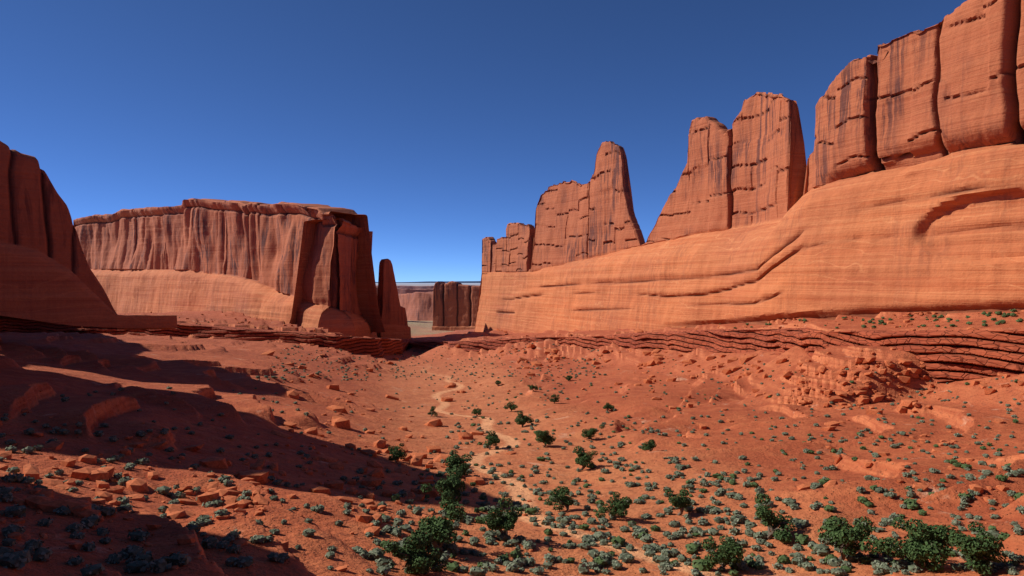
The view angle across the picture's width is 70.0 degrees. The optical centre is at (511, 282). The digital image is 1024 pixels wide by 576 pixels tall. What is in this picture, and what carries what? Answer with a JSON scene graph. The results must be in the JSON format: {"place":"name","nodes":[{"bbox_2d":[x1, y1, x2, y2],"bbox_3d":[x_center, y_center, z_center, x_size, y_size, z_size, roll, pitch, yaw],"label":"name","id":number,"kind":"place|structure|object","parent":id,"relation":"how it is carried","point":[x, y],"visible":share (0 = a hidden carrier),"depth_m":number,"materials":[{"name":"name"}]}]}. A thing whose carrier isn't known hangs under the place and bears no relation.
{"place":"outdoors","nodes":[
{"label":"outdoors","id":0,"kind":"place"},
{"bbox_2d":[0,141,176,329],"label":"cliff","id":1,"kind":"structure","parent":0,"point":[47,274],"depth_m":188.71,"materials":[{"name":"stone"}]},
{"bbox_2d":[0,380,461,575],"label":"shrubs","id":2,"kind":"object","parent":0,"point":[133,566],"depth_m":43.06,"materials":[{"name":"green plant"}]},
{"bbox_2d":[397,288,432,293],"bbox_3d":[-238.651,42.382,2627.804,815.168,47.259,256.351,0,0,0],"label":"mesa","id":3,"kind":"structure","parent":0,"point":[403,291],"depth_m":2511.86,"materials":[{"name":"stone"}]},
{"bbox_2d":[376,285,479,288],"bbox_3d":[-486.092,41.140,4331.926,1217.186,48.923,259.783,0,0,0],"label":"mesa","id":4,"kind":"structure","parent":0,"point":[414,287],"depth_m":4239.75,"materials":[{"name":"stone"}]},
{"bbox_2d":[375,281,480,282],"bbox_3d":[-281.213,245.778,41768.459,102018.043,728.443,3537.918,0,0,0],"label":"distant mountains","id":5,"kind":"structure","parent":0,"point":[444,281],"depth_m":40050.94,"materials":[{"name":"stone"}]},
{"bbox_2d":[0,0,966,281],"label":"sky","id":6,"kind":"structure","parent":0,"point":[445,124],"materials":[{"name":"blue"}]},
{"bbox_2d":[0,283,1023,575],"bbox_3d":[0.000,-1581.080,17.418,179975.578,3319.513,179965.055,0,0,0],"label":"ground","id":7,"kind":"structure","parent":0,"point":[208,377],"depth_m":112.21,"materials":[{"name":"red soil"}]},
{"bbox_2d":[0,319,408,356],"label":"ledge","id":8,"kind":"object","parent":7,"relation":"on","point":[375,347],"visible":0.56,"depth_m":413.12,"materials":[{"name":"brown stone"}]},
{"bbox_2d":[73,198,384,337],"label":"butte","id":9,"kind":"object","parent":7,"relation":"on","point":[305,265],"visible":0.87,"depth_m":584.54,"materials":[{"name":"stone"}]},
{"bbox_2d":[0,408,485,558],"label":"rocks","id":10,"kind":"object","parent":7,"relation":"on","point":[256,475],"visible":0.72,"depth_m":60.30,"materials":[{"name":"stone"}]},
{"bbox_2d":[150,311,341,358],"bbox_3d":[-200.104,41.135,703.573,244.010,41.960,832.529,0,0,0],"label":"butte base boulders","id":11,"kind":"object","parent":7,"relation":"on","point":[256,319],"visible":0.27,"depth_m":446.99,"materials":[{"name":"stone"}]},
{"bbox_2d":[0,351,515,575],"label":"slope boulders","id":12,"kind":"structure","parent":7,"relation":"on","point":[58,445],"depth_m":68.37,"materials":[{"name":"stone"}]},
{"bbox_2d":[377,259,410,338],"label":"rock spire","id":13,"kind":"structure","parent":7,"relation":"on","point":[392,312],"depth_m":559.66,"materials":[{"name":"stone"}]},
{"bbox_2d":[388,443,406,462],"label":"juniper","id":14,"kind":"object","parent":7,"relation":"on","point":[400,454],"visible":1,"depth_m":108.28,"materials":[{"name":"green plant"}]},
{"bbox_2d":[381,528,448,574],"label":"juniper","id":15,"kind":"object","parent":7,"relation":"on","point":[419,559],"visible":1,"depth_m":48.16,"materials":[{"name":"green plant"}]},
{"bbox_2d":[398,291,432,320],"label":"canyon wall","id":16,"kind":"structure","parent":7,"relation":"on","point":[417,306],"depth_m":1452.60,"materials":[{"name":"stone"}]},
{"bbox_2d":[268,330,589,376],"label":"boulders","id":17,"kind":"object","parent":7,"relation":"on","point":[457,346],"visible":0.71,"depth_m":341.68,"materials":[{"name":"stone"}]},
{"bbox_2d":[256,339,606,380],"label":"rocks","id":18,"kind":"object","parent":7,"relation":"on","point":[351,378],"depth_m":316.10,"materials":[{"name":"stone"}]},
{"bbox_2d":[427,406,437,416],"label":"juniper","id":19,"kind":"object","parent":7,"relation":"on","point":[433,408],"visible":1,"depth_m":192.32,"materials":[{"name":"green plant"}]},
{"bbox_2d":[417,501,466,551],"bbox_3d":[-5.569,19.151,57.246,3.951,4.039,5.045,0,0,0],"label":"juniper","id":20,"kind":"object","parent":7,"relation":"on","point":[439,529],"visible":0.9,"depth_m":56.50,"materials":[{"name":"green plant"}]},
{"bbox_2d":[420,468,466,508],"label":"juniper","id":21,"kind":"object","parent":7,"relation":"on","point":[451,485],"visible":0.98,"depth_m":73.30,"materials":[{"name":"green plant"}]},
{"bbox_2d":[432,281,479,330],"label":"butte","id":22,"kind":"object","parent":7,"relation":"on","point":[455,305],"depth_m":903.05,"materials":[{"name":"stone"}]},
{"bbox_2d":[445,450,472,475],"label":"juniper","id":23,"kind":"object","parent":7,"relation":"on","point":[453,460],"visible":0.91,"depth_m":99.61,"materials":[{"name":"green plant"}]},
{"bbox_2d":[472,408,481,415],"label":"juniper","id":24,"kind":"object","parent":7,"relation":"on","point":[476,411],"visible":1,"depth_m":193.86,"materials":[{"name":"green plant"}]},
{"bbox_2d":[484,430,499,449],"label":"juniper","id":25,"kind":"object","parent":7,"relation":"on","point":[494,438],"visible":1,"depth_m":133.60,"materials":[{"name":"green plant"}]},
{"bbox_2d":[480,496,522,533],"bbox_3d":[-0.519,20.372,62.558,3.130,4.025,3.678,0,0,44],"label":"juniper","id":26,"kind":"object","parent":7,"relation":"on","point":[507,521],"visible":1,"depth_m":62.11,"materials":[{"name":"green plant"}]},
{"bbox_2d":[504,401,517,410],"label":"juniper","id":27,"kind":"object","parent":7,"relation":"on","point":[512,406],"visible":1,"depth_m":205.11,"materials":[{"name":"green plant"}]},
{"bbox_2d":[514,411,533,426],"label":"juniper","id":28,"kind":"object","parent":7,"relation":"on","point":[522,420],"visible":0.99,"depth_m":165.50,"materials":[{"name":"green plant"}]},
{"bbox_2d":[527,385,537,390],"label":"juniper","id":29,"kind":"object","parent":7,"relation":"on","point":[533,387],"visible":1,"depth_m":238.06,"materials":[{"name":"green plant"}]},
{"bbox_2d":[535,430,555,446],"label":"juniper","id":30,"kind":"object","parent":7,"relation":"on","point":[545,438],"visible":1,"depth_m":135.25,"materials":[{"name":"green plant"}]},
{"bbox_2d":[550,394,559,403],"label":"juniper","id":31,"kind":"object","parent":7,"relation":"on","point":[554,399],"visible":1,"depth_m":218.57,"materials":[{"name":"green plant"}]},
{"bbox_2d":[544,486,573,510],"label":"juniper","id":32,"kind":"object","parent":7,"relation":"on","point":[562,497],"visible":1,"depth_m":77.87,"materials":[{"name":"green plant"}]},
{"bbox_2d":[463,352,659,551],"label":"wash boulders","id":33,"kind":"object","parent":7,"relation":"on","point":[521,545],"visible":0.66,"depth_m":75.61,"materials":[{"name":"stone"}]},
{"bbox_2d":[564,375,572,380],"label":"juniper","id":34,"kind":"object","parent":7,"relation":"on","point":[569,377],"visible":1,"depth_m":274.77,"materials":[{"name":"green plant"}]},
{"bbox_2d":[573,446,597,469],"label":"juniper","id":35,"kind":"object","parent":7,"relation":"on","point":[582,457],"visible":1,"depth_m":107.37,"materials":[{"name":"green plant"}]},
{"bbox_2d":[581,425,604,438],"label":"juniper","id":36,"kind":"object","parent":7,"relation":"on","point":[588,433],"visible":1,"depth_m":141.68,"materials":[{"name":"green plant"}]},
{"bbox_2d":[602,402,614,410],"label":"juniper","id":37,"kind":"object","parent":7,"relation":"on","point":[607,406],"visible":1,"depth_m":181.26,"materials":[{"name":"green plant"}]},
{"bbox_2d":[595,491,631,517],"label":"juniper","id":38,"kind":"object","parent":7,"relation":"on","point":[619,508],"visible":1,"depth_m":72.94,"materials":[{"name":"green plant"}]},
{"bbox_2d":[379,372,872,575],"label":"sagebrush wash","id":39,"kind":"object","parent":7,"relation":"on","point":[453,566],"depth_m":61.79},
{"bbox_2d":[365,373,892,575],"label":"shrubs","id":40,"kind":"object","parent":7,"relation":"on","point":[563,520],"depth_m":65.29,"materials":[{"name":"green plant"}]},
{"bbox_2d":[641,439,656,450],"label":"juniper","id":41,"kind":"object","parent":7,"relation":"on","point":[649,445],"visible":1,"depth_m":118.19,"materials":[{"name":"green plant"}]},
{"bbox_2d":[664,489,690,515],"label":"juniper","id":42,"kind":"object","parent":7,"relation":"on","point":[680,501],"visible":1,"depth_m":75.15,"materials":[{"name":"green plant"}]},
{"bbox_2d":[408,328,1023,381],"bbox_3d":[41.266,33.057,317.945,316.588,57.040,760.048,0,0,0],"label":"ledge","id":43,"kind":"object","parent":7,"relation":"on","point":[951,355],"visible":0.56,"depth_m":191.77,"materials":[{"name":"brown stone"}]},
{"bbox_2d":[701,535,745,568],"bbox_3d":[15.988,20.719,55.472,3.347,2.979,2.767,0,0,0],"label":"juniper","id":44,"kind":"object","parent":7,"relation":"on","point":[728,551],"visible":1,"depth_m":54.95,"materials":[{"name":"green plant"}]},
{"bbox_2d":[475,0,1023,332],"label":"wall","id":45,"kind":"structure","parent":7,"relation":"on","point":[902,190],"depth_m":253.81,"materials":[{"name":"stone"}]},
{"bbox_2d":[496,311,1023,336],"bbox_3d":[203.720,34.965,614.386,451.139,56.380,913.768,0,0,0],"label":"boulders","id":46,"kind":"object","parent":7,"relation":"on","point":[905,320],"visible":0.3,"depth_m":214.44,"materials":[{"name":"stone"}]},
{"bbox_2d":[498,328,1023,428],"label":"talus boulders","id":47,"kind":"object","parent":7,"relation":"on","point":[902,406],"visible":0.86,"depth_m":170.85,"materials":[{"name":"stone"}]},
{"bbox_2d":[755,493,794,542],"bbox_3d":[22.708,20.627,63.468,3.499,3.874,4.183,0,0,27],"label":"juniper","id":48,"kind":"object","parent":7,"relation":"on","point":[772,522],"visible":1,"depth_m":63.30,"materials":[{"name":"green plant"}]},
{"bbox_2d":[611,359,1023,566],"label":"shrubs","id":49,"kind":"object","parent":7,"relation":"on","point":[823,481],"depth_m":72.13,"materials":[{"name":"green plant"}]},
{"bbox_2d":[626,327,1013,575],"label":"slope boulders","id":50,"kind":"structure","parent":7,"relation":"on","point":[831,425],"depth_m":119.01,"materials":[{"name":"stone"}]},
{"bbox_2d":[817,515,884,561],"bbox_3d":[26.125,19.744,55.858,4.113,4.225,5.843,0,0,-36],"label":"juniper","id":51,"kind":"object","parent":7,"relation":"on","point":[844,538],"visible":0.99,"depth_m":55.14,"materials":[{"name":"green plant"}]},
{"bbox_2d":[734,309,1023,328],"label":"shrub","id":52,"kind":"object","parent":7,"relation":"on","point":[983,321],"depth_m":183.21,"materials":[{"name":"green plant"}]},
{"bbox_2d":[875,516,961,571],"bbox_3d":[28.838,18.863,51.915,4.686,3.735,4.416,0,0,-32],"label":"juniper","id":53,"kind":"object","parent":7,"relation":"on","point":[915,547],"visible":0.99,"depth_m":51.39,"materials":[{"name":"green plant"}]},
{"bbox_2d":[948,521,1007,575],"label":"juniper","id":54,"kind":"object","parent":7,"relation":"on","point":[977,550],"visible":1,"depth_m":48.36,"materials":[{"name":"green plant"}]},
{"bbox_2d":[606,360,1023,575],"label":"shrubs","id":55,"kind":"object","parent":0,"point":[955,566],"depth_m":74.56,"materials":[{"name":"green plant"}]}
]}

